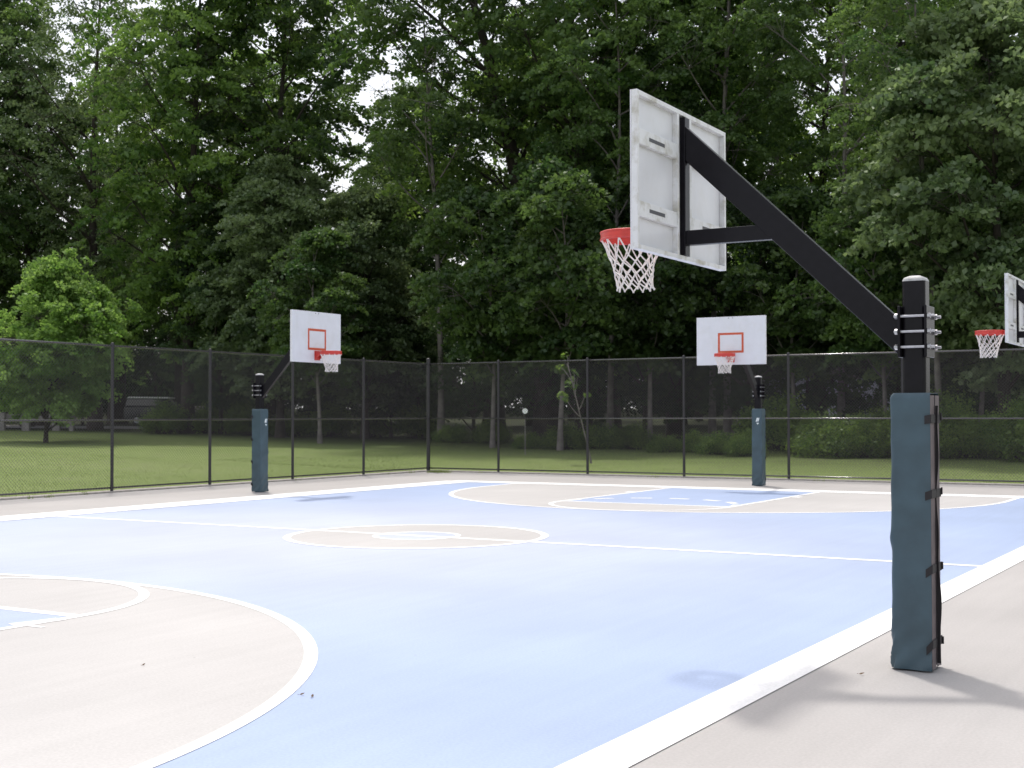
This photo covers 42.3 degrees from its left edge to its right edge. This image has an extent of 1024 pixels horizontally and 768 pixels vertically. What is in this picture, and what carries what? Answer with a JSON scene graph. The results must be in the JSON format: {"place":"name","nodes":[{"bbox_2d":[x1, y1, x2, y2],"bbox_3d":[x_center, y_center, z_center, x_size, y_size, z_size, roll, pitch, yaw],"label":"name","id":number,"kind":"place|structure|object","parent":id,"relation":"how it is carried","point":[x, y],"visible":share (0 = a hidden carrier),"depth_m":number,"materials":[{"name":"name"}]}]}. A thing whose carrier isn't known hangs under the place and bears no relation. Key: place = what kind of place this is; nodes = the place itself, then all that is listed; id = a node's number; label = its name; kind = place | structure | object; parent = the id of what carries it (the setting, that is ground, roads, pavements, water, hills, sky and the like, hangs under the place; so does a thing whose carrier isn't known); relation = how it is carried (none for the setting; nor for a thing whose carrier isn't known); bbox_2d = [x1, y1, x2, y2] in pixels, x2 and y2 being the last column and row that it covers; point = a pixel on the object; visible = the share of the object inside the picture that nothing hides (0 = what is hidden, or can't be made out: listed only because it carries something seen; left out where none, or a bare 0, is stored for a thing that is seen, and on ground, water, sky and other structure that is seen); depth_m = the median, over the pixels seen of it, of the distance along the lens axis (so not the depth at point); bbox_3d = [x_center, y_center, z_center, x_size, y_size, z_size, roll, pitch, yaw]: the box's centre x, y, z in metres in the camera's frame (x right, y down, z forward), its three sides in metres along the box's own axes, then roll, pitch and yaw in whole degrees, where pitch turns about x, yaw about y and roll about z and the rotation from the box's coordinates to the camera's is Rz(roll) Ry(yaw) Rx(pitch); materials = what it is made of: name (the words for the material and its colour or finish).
{"place":"outdoors","nodes":[
{"label":"outdoors","id":0,"kind":"place"},
{"bbox_2d":[0,0,1017,408],"label":"sky","id":1,"kind":"structure","parent":0,"point":[376,82],"materials":[{"name":"white"}]},
{"bbox_2d":[0,472,1023,767],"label":"court slab","id":2,"kind":"structure","parent":0,"point":[962,706],"depth_m":8.23,"materials":[{"name":"beige paint"}]},
{"bbox_2d":[0,338,428,495],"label":"chain link fence","id":3,"kind":"object","parent":2,"relation":"on","point":[112,346],"visible":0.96,"depth_m":31.94,"materials":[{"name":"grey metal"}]},
{"bbox_2d":[0,470,429,499],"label":"kerb","id":4,"kind":"structure","parent":2,"relation":"on","point":[155,488],"depth_m":31.88,"materials":[{"name":"grey concrete"}]},
{"bbox_2d":[251,309,341,491],"bbox_3d":[-4.636,0.427,29.551,1.584,4.010,2.295,1,-2,-37],"label":"basketball hoop","id":5,"kind":"object","parent":2,"relation":"on","point":[315,337],"visible":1,"depth_m":29.59,"materials":[{"name":"metal"}]},
{"bbox_2d":[0,482,1023,767],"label":"court surface","id":6,"kind":"object","parent":2,"relation":"on","point":[556,654],"visible":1,"depth_m":12.46,"materials":[{"name":"blue paint"}]},
{"bbox_2d":[0,575,303,767],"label":"three point area","id":7,"kind":"object","parent":6,"relation":"on","point":[90,691],"visible":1,"depth_m":8.96,"materials":[{"name":"beige paint"}]},
{"bbox_2d":[0,609,68,627],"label":"key area","id":8,"kind":"object","parent":7,"relation":"on","point":[9,616],"visible":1,"depth_m":11.38,"materials":[{"name":"blue paint"}]},
{"bbox_2d":[0,606,81,629],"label":"key line","id":9,"kind":"object","parent":8,"relation":"on","point":[39,611],"visible":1,"depth_m":11.54,"materials":[{"name":"white paint"}]},
{"bbox_2d":[0,577,148,625],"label":"free throw circle","id":10,"kind":"object","parent":7,"relation":"on","point":[143,594],"visible":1,"depth_m":12.41,"materials":[{"name":"white paint"}]},
{"bbox_2d":[0,574,317,767],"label":"three point line","id":11,"kind":"object","parent":7,"relation":"on","point":[301,676],"visible":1,"depth_m":8.48,"materials":[{"name":"white paint"}]},
{"bbox_2d":[0,481,474,520],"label":"sideline","id":12,"kind":"object","parent":6,"relation":"on","point":[86,511],"visible":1,"depth_m":26.24,"materials":[{"name":"white paint"}]},
{"bbox_2d":[291,525,540,547],"bbox_3d":[-1.368,2.177,18.988,3.680,0.001,3.680,-1,-2,30],"label":"circle area","id":13,"kind":"object","parent":6,"relation":"on","point":[345,539],"visible":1,"depth_m":18.83,"materials":[{"name":"beige paint"}]},
{"bbox_2d":[283,525,548,548],"bbox_3d":[-1.368,2.175,18.988,3.790,0.001,3.790,-1,-2,30],"label":"circle line","id":14,"kind":"object","parent":13,"relation":"on","point":[288,536],"visible":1,"depth_m":18.34,"materials":[{"name":"white paint"}]},
{"bbox_2d":[378,532,455,538],"bbox_3d":[-1.368,2.176,18.988,1.200,0.001,1.200,-1,-2,30],"label":"disc","id":15,"kind":"object","parent":13,"relation":"on","point":[416,537],"visible":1,"depth_m":19.00,"materials":[{"name":"white paint"}]},
{"bbox_2d":[56,516,981,566],"bbox_3d":[-1.351,2.175,18.978,15.760,0.001,0.140,-1,-2,30],"label":"half court line","id":16,"kind":"object","parent":6,"relation":"on","point":[522,541],"visible":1,"depth_m":17.92,"materials":[{"name":"white paint"}]},
{"bbox_2d":[453,484,1012,512],"bbox_3d":[3.540,2.367,27.375,11.990,0.001,7.595,-1,-2,30],"label":"three point area","id":17,"kind":"object","parent":6,"relation":"on","point":[542,495],"visible":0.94,"depth_m":26.61,"materials":[{"name":"beige paint"}]},
{"bbox_2d":[568,488,813,506],"bbox_3d":[4.000,2.384,28.162,3.580,0.001,5.770,-1,-2,30],"label":"key area","id":18,"kind":"object","parent":17,"relation":"on","point":[697,497],"visible":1,"depth_m":27.93,"materials":[{"name":"blue paint"}]},
{"bbox_2d":[449,483,1018,512],"bbox_3d":[3.527,2.364,27.353,12.090,0.001,7.645,-1,-2,30],"label":"three point line","id":19,"kind":"object","parent":17,"relation":"on","point":[451,493],"visible":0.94,"depth_m":24.79,"materials":[{"name":"white paint"}]},
{"bbox_2d":[455,480,1023,497],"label":"baseline","id":20,"kind":"object","parent":6,"relation":"on","point":[1006,496],"visible":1,"depth_m":30.93,"materials":[{"name":"white paint"}]},
{"bbox_2d":[554,546,1023,767],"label":"sideline","id":21,"kind":"object","parent":6,"relation":"on","point":[631,748],"visible":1,"depth_m":8.24,"materials":[{"name":"white paint"}]},
{"bbox_2d":[426,348,1023,481],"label":"chain link fence","id":22,"kind":"object","parent":2,"relation":"on","point":[683,358],"visible":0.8,"depth_m":36.43,"materials":[{"name":"black metal"}]},
{"bbox_2d":[432,470,1023,485],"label":"kerb","id":23,"kind":"structure","parent":2,"relation":"on","point":[962,483],"depth_m":35.86,"materials":[{"name":"grey concrete"}]},
{"bbox_2d":[697,315,766,485],"bbox_3d":[5.577,0.448,31.085,2.523,4.010,1.606,1,-2,-40],"label":"basketball hoop","id":24,"kind":"object","parent":2,"relation":"on","point":[732,340],"visible":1,"depth_m":30.86,"materials":[{"name":"metal"}]},
{"bbox_2d":[600,89,943,671],"bbox_3d":[1.639,-0.054,9.479,1.596,4.010,2.417,1,-2,-39],"label":"basketball hoop","id":25,"kind":"object","parent":2,"relation":"on","point":[686,179],"visible":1,"depth_m":9.25,"materials":[{"name":"metal"}]},
{"bbox_2d":[975,273,1023,357],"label":"basketball hoop","id":26,"kind":"object","parent":2,"relation":"on","point":[1013,332],"visible":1,"depth_m":21.97,"materials":[{"name":"metal"}]},
{"bbox_2d":[0,408,1023,496],"bbox_3d":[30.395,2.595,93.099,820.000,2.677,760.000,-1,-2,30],"label":"lawn","id":27,"kind":"structure","parent":0,"point":[827,467],"depth_m":47.27,"materials":[{"name":"green plant"}]},
{"bbox_2d":[0,0,103,342],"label":"deciduous tree","id":28,"kind":"object","parent":27,"relation":"on","point":[22,12],"visible":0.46,"depth_m":79.52,"materials":[{"name":"green plant"}]},
{"bbox_2d":[0,0,138,426],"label":"deciduous tree","id":29,"kind":"object","parent":27,"relation":"on","point":[28,166],"visible":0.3,"depth_m":80.37,"materials":[{"name":"green plant"}]},
{"bbox_2d":[0,68,143,425],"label":"deciduous tree","id":30,"kind":"object","parent":27,"relation":"on","point":[18,267],"visible":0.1,"depth_m":82.14,"materials":[{"name":"green plant"}]},
{"bbox_2d":[0,248,145,442],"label":"young tree","id":31,"kind":"object","parent":27,"relation":"on","point":[65,300],"visible":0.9,"depth_m":59.38,"materials":[{"name":"green plant"}]},
{"bbox_2d":[0,0,211,429],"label":"deciduous tree","id":32,"kind":"object","parent":27,"relation":"on","point":[91,248],"visible":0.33,"depth_m":77.47,"materials":[{"name":"green plant"}]},
{"bbox_2d":[60,50,184,423],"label":"deciduous tree","id":33,"kind":"object","parent":27,"relation":"on","point":[118,404],"visible":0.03,"depth_m":91.83,"materials":[{"name":"green plant"}]},
{"bbox_2d":[109,265,174,396],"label":"understory tree","id":34,"kind":"object","parent":27,"relation":"on","point":[151,358],"visible":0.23,"depth_m":93.71,"materials":[{"name":"green plant"}]},
{"bbox_2d":[123,397,179,424],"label":"parked van","id":35,"kind":"object","parent":27,"relation":"on","point":[126,410],"visible":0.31,"depth_m":87.23,"materials":[{"name":"grey paint"}]},
{"bbox_2d":[83,39,241,402],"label":"deciduous tree","id":36,"kind":"object","parent":27,"relation":"on","point":[157,327],"visible":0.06,"depth_m":88.87,"materials":[{"name":"green plant"}]},
{"bbox_2d":[137,396,193,433],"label":"shrub","id":37,"kind":"object","parent":27,"relation":"on","point":[166,425],"visible":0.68,"depth_m":72.81,"materials":[{"name":"green plant"}]},
{"bbox_2d":[58,0,345,433],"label":"deciduous tree","id":38,"kind":"object","parent":27,"relation":"on","point":[175,83],"visible":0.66,"depth_m":72.83,"materials":[{"name":"green plant"}]},
{"bbox_2d":[151,222,270,433],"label":"understory tree","id":39,"kind":"object","parent":27,"relation":"on","point":[185,294],"visible":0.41,"depth_m":72.62,"materials":[{"name":"green plant"}]},
{"bbox_2d":[221,396,274,435],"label":"shrub","id":40,"kind":"object","parent":27,"relation":"on","point":[240,417],"visible":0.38,"depth_m":70.60,"materials":[{"name":"green plant"}]},
{"bbox_2d":[145,48,356,384],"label":"deciduous tree","id":41,"kind":"object","parent":27,"relation":"on","point":[270,69],"visible":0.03,"depth_m":87.78,"materials":[{"name":"green plant"}]},
{"bbox_2d":[142,0,415,420],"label":"deciduous tree","id":42,"kind":"object","parent":27,"relation":"on","point":[320,10],"visible":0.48,"depth_m":74.11,"materials":[{"name":"green plant"}]},
{"bbox_2d":[184,153,376,437],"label":"deciduous tree","id":43,"kind":"object","parent":27,"relation":"on","point":[263,191],"visible":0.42,"depth_m":67.95,"materials":[{"name":"green plant"}]},
{"bbox_2d":[268,409,315,436],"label":"shrub","id":44,"kind":"object","parent":27,"relation":"on","point":[289,426],"visible":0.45,"depth_m":70.42,"materials":[{"name":"green plant"}]},
{"bbox_2d":[284,374,344,431],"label":"understory tree","id":45,"kind":"object","parent":27,"relation":"on","point":[315,402],"visible":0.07,"depth_m":76.94,"materials":[{"name":"green plant"}]},
{"bbox_2d":[246,224,385,442],"bbox_3d":[-9.332,-2.395,62.105,6.340,10.470,6.468,0,-1,2],"label":"edge tree","id":46,"kind":"object","parent":27,"relation":"on","point":[309,270],"visible":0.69,"depth_m":61.89,"materials":[{"name":"green plant"}]},
{"bbox_2d":[285,178,445,438],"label":"deciduous tree","id":47,"kind":"object","parent":27,"relation":"on","point":[370,211],"visible":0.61,"depth_m":66.29,"materials":[{"name":"green plant"}]},
{"bbox_2d":[349,311,445,437],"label":"understory tree","id":48,"kind":"object","parent":27,"relation":"on","point":[401,399],"visible":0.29,"depth_m":68.92,"materials":[{"name":"green plant"}]},
{"bbox_2d":[332,79,478,415],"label":"deciduous tree","id":49,"kind":"object","parent":27,"relation":"on","point":[418,260],"visible":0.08,"depth_m":90.72,"materials":[{"name":"green plant"}]},
{"bbox_2d":[373,274,471,434],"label":"understory tree","id":50,"kind":"object","parent":27,"relation":"on","point":[418,398],"visible":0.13,"depth_m":70.52,"materials":[{"name":"green plant"}]},
{"bbox_2d":[324,0,533,432],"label":"deciduous tree","id":51,"kind":"object","parent":27,"relation":"on","point":[392,150],"visible":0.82,"depth_m":63.80,"materials":[{"name":"green plant"}]},
{"bbox_2d":[431,422,473,442],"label":"shrub","id":52,"kind":"object","parent":27,"relation":"on","point":[447,434],"visible":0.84,"depth_m":62.82,"materials":[{"name":"green plant"}]},
{"bbox_2d":[415,280,533,439],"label":"understory tree","id":53,"kind":"object","parent":27,"relation":"on","point":[434,358],"visible":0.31,"depth_m":66.18,"materials":[{"name":"green plant"}]},
{"bbox_2d":[405,182,554,447],"bbox_3d":[-0.956,-3.023,57.733,7.229,11.701,7.086,0,-1,11],"label":"edge tree","id":54,"kind":"object","parent":27,"relation":"on","point":[469,207],"visible":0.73,"depth_m":56.97,"materials":[{"name":"green plant"}]},
{"bbox_2d":[316,0,654,438],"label":"deciduous tree","id":55,"kind":"object","parent":27,"relation":"on","point":[492,69],"visible":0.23,"depth_m":66.29,"materials":[{"name":"green plant"}]},
{"bbox_2d":[467,419,513,443],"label":"shrub","id":56,"kind":"object","parent":27,"relation":"on","point":[482,434],"visible":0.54,"depth_m":62.23,"materials":[{"name":"green plant"}]},
{"bbox_2d":[418,6,590,425],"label":"deciduous tree","id":57,"kind":"object","parent":27,"relation":"on","point":[488,399],"visible":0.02,"depth_m":85.82,"materials":[{"name":"green plant"}]},
{"bbox_2d":[0,299,1014,417],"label":"woodland","id":58,"kind":"object","parent":27,"relation":"on","point":[718,412],"visible":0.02,"depth_m":117.20,"materials":[{"name":"green plant"}]},
{"bbox_2d":[509,432,545,448],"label":"shrub","id":59,"kind":"object","parent":27,"relation":"on","point":[528,442],"visible":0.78,"depth_m":56.43,"materials":[{"name":"green plant"}]},
{"bbox_2d":[502,301,576,420],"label":"understory tree","id":60,"kind":"object","parent":27,"relation":"on","point":[526,391],"visible":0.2,"depth_m":66.57,"materials":[{"name":"green plant"}]},
{"bbox_2d":[458,152,654,450],"bbox_3d":[2.278,-3.357,54.834,7.459,12.317,7.609,-1,-2,38],"label":"edge tree","id":61,"kind":"object","parent":27,"relation":"on","point":[548,189],"visible":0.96,"depth_m":53.69,"materials":[{"name":"green plant"}]},
{"bbox_2d":[418,0,706,433],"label":"deciduous tree","id":62,"kind":"object","parent":27,"relation":"on","point":[558,33],"visible":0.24,"depth_m":63.78,"materials":[{"name":"green plant"}]},
{"bbox_2d":[540,421,585,449],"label":"shrub","id":63,"kind":"object","parent":27,"relation":"on","point":[567,442],"visible":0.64,"depth_m":55.46,"materials":[{"name":"green plant"}]},
{"bbox_2d":[556,352,591,462],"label":"sapling","id":64,"kind":"object","parent":27,"relation":"on","point":[566,382],"visible":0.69,"depth_m":45.06,"materials":[{"name":"green plant"}]},
{"bbox_2d":[536,340,636,427],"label":"understory tree","id":65,"kind":"object","parent":27,"relation":"on","point":[598,403],"visible":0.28,"depth_m":65.05,"materials":[{"name":"green plant"}]},
{"bbox_2d":[572,420,623,449],"bbox_3d":[3.644,2.173,56.288,2.729,1.262,2.868,-1,-2,44],"label":"shrub","id":66,"kind":"object","parent":27,"relation":"on","point":[596,437],"visible":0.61,"depth_m":55.57,"materials":[{"name":"green plant"}]},
{"bbox_2d":[522,0,730,428],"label":"deciduous tree","id":67,"kind":"object","parent":27,"relation":"on","point":[631,7],"visible":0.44,"depth_m":60.51,"materials":[{"name":"green plant"}]},
{"bbox_2d":[609,421,658,449],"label":"shrub","id":68,"kind":"object","parent":27,"relation":"on","point":[635,445],"visible":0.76,"depth_m":54.68,"materials":[{"name":"green plant"}]},
{"bbox_2d":[569,200,730,432],"bbox_3d":[6.392,-3.056,62.685,7.171,11.704,7.974,0,-1,-16],"label":"understory tree","id":69,"kind":"object","parent":27,"relation":"on","point":[626,213],"visible":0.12,"depth_m":61.98,"materials":[{"name":"green plant"}]},
{"bbox_2d":[568,173,755,437],"bbox_3d":[6.247,-3.380,57.333,7.459,12.317,7.609,1,-2,-42],"label":"edge tree","id":70,"kind":"object","parent":27,"relation":"on","point":[660,328],"visible":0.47,"depth_m":55.89,"materials":[{"name":"green plant"}]},
{"bbox_2d":[642,433,682,452],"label":"shrub","id":71,"kind":"object","parent":27,"relation":"on","point":[658,443],"visible":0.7,"depth_m":52.19,"materials":[{"name":"green plant"}]},
{"bbox_2d":[616,278,744,439],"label":"understory tree","id":72,"kind":"object","parent":27,"relation":"on","point":[692,401],"visible":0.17,"depth_m":63.13,"materials":[{"name":"green plant"}]},
{"bbox_2d":[560,0,805,436],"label":"deciduous tree","id":73,"kind":"object","parent":27,"relation":"on","point":[676,57],"visible":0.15,"depth_m":63.62,"materials":[{"name":"green plant"}]},
{"bbox_2d":[690,429,743,455],"bbox_3d":[7.944,2.206,50.176,2.344,1.032,2.230,-1,-1,20],"label":"shrub","id":74,"kind":"object","parent":27,"relation":"on","point":[714,442],"visible":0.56,"depth_m":49.63,"materials":[{"name":"green plant"}]},
{"bbox_2d":[621,0,819,440],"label":"deciduous tree","id":75,"kind":"object","parent":27,"relation":"on","point":[709,15],"visible":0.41,"depth_m":61.19,"materials":[{"name":"green plant"}]},
{"bbox_2d":[619,0,865,438],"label":"deciduous tree","id":76,"kind":"object","parent":27,"relation":"on","point":[737,137],"visible":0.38,"depth_m":59.92,"materials":[{"name":"green plant"}]},
{"bbox_2d":[723,428,769,456],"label":"shrub","id":77,"kind":"object","parent":27,"relation":"on","point":[740,448],"visible":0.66,"depth_m":48.26,"materials":[{"name":"green plant"}]},
{"bbox_2d":[663,185,830,420],"bbox_3d":[10.280,-2.913,57.895,7.685,11.279,6.911,-1,-2,29],"label":"understory tree","id":78,"kind":"object","parent":27,"relation":"on","point":[735,309],"visible":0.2,"depth_m":57.12,"materials":[{"name":"green plant"}]},
{"bbox_2d":[731,390,831,450],"bbox_3d":[10.846,1.466,53.554,4.270,2.484,4.465,1,-2,-34],"label":"shrub","id":79,"kind":"object","parent":27,"relation":"on","point":[770,434],"visible":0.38,"depth_m":52.90,"materials":[{"name":"green plant"}]},
{"bbox_2d":[716,184,882,412],"bbox_3d":[11.802,-2.844,55.428,6.848,11.086,6.713,0,-1,2],"label":"edge tree","id":80,"kind":"object","parent":27,"relation":"on","point":[792,203],"visible":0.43,"depth_m":54.47,"materials":[{"name":"green plant"}]},
{"bbox_2d":[760,295,865,415],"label":"understory tree","id":81,"kind":"object","parent":27,"relation":"on","point":[823,396],"visible":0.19,"depth_m":58.19,"materials":[{"name":"green plant"}]},
{"bbox_2d":[701,0,953,419],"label":"deciduous tree","id":82,"kind":"object","parent":27,"relation":"on","point":[823,178],"visible":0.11,"depth_m":69.88,"materials":[{"name":"green plant"}]},
{"bbox_2d":[784,406,889,458],"bbox_3d":[11.962,1.726,47.287,4.036,1.867,4.243,-1,-2,44],"label":"shrub","id":83,"kind":"object","parent":27,"relation":"on","point":[824,440],"visible":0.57,"depth_m":46.71,"materials":[{"name":"green plant"}]},
{"bbox_2d":[702,0,974,423],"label":"deciduous tree","id":84,"kind":"object","parent":27,"relation":"on","point":[802,72],"visible":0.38,"depth_m":57.40,"materials":[{"name":"green plant"}]},
{"bbox_2d":[794,250,896,419],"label":"understory tree","id":85,"kind":"object","parent":27,"relation":"on","point":[848,401],"visible":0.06,"depth_m":58.46,"materials":[{"name":"green plant"}]},
{"bbox_2d":[773,191,949,411],"bbox_3d":[14.067,-2.598,50.976,6.340,10.470,6.468,0,-1,-21],"label":"edge tree","id":86,"kind":"object","parent":27,"relation":"on","point":[843,322],"visible":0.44,"depth_m":50.86,"materials":[{"name":"green plant"}]},
{"bbox_2d":[837,414,890,458],"bbox_3d":[12.443,1.848,46.493,2.384,1.594,2.188,-1,-2,36],"label":"shrub","id":87,"kind":"object","parent":27,"relation":"on","point":[853,447],"visible":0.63,"depth_m":46.05,"materials":[{"name":"green plant"}]},
{"bbox_2d":[819,257,946,424],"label":"understory tree","id":88,"kind":"object","parent":27,"relation":"on","point":[896,388],"visible":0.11,"depth_m":55.92,"materials":[{"name":"green plant"}]},
{"bbox_2d":[812,0,1005,383],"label":"deciduous tree","id":89,"kind":"object","parent":27,"relation":"on","point":[901,43],"visible":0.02,"depth_m":66.17,"materials":[{"name":"green plant"}]},
{"bbox_2d":[806,0,1015,405],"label":"deciduous tree","id":90,"kind":"object","parent":27,"relation":"on","point":[880,6],"visible":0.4,"depth_m":48.08,"materials":[{"name":"green plant"}]},
{"bbox_2d":[854,403,969,457],"bbox_3d":[13.986,1.618,46.704,4.633,2.039,4.408,1,-2,-34],"label":"shrub","id":91,"kind":"object","parent":27,"relation":"on","point":[888,425],"visible":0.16,"depth_m":45.90,"materials":[{"name":"green plant"}]},
{"bbox_2d":[829,0,1023,417],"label":"deciduous tree","id":92,"kind":"object","parent":27,"relation":"on","point":[992,25],"visible":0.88,"depth_m":44.94,"materials":[{"name":"green plant"}]},
{"bbox_2d":[880,219,990,413],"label":"understory tree","id":93,"kind":"object","parent":27,"relation":"on","point":[966,388],"visible":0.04,"depth_m":53.22,"materials":[{"name":"green plant"}]},
{"bbox_2d":[890,381,985,427],"bbox_3d":[15.289,1.256,47.580,3.754,2.734,4.090,-1,-2,30],"label":"shrub","id":94,"kind":"object","parent":27,"relation":"on","point":[953,404],"visible":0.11,"depth_m":47.08,"materials":[{"name":"green plant"}]},
{"bbox_2d":[873,172,1023,421],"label":"edge tree","id":95,"kind":"object","parent":27,"relation":"on","point":[953,365],"visible":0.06,"depth_m":49.80,"materials":[{"name":"green plant"}]},
{"bbox_2d":[939,407,999,458],"bbox_3d":[15.532,1.688,45.413,3.149,1.832,3.293,0,-1,-19],"label":"shrub","id":96,"kind":"object","parent":27,"relation":"on","point":[957,439],"visible":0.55,"depth_m":44.80,"materials":[{"name":"green plant"}]},
{"bbox_2d":[941,359,1023,417],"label":"understory tree","id":97,"kind":"object","parent":27,"relation":"on","point":[995,400],"visible":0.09,"depth_m":53.09,"materials":[{"name":"green plant"}]},
{"bbox_2d":[961,392,1023,458],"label":"shrub","id":98,"kind":"object","parent":27,"relation":"on","point":[1010,425],"visible":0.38,"depth_m":43.98,"materials":[{"name":"green plant"}]},
{"bbox_2d":[985,419,1023,461],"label":"shrub","id":99,"kind":"object","parent":27,"relation":"on","point":[1013,443],"visible":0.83,"depth_m":42.77,"materials":[{"name":"green plant"}]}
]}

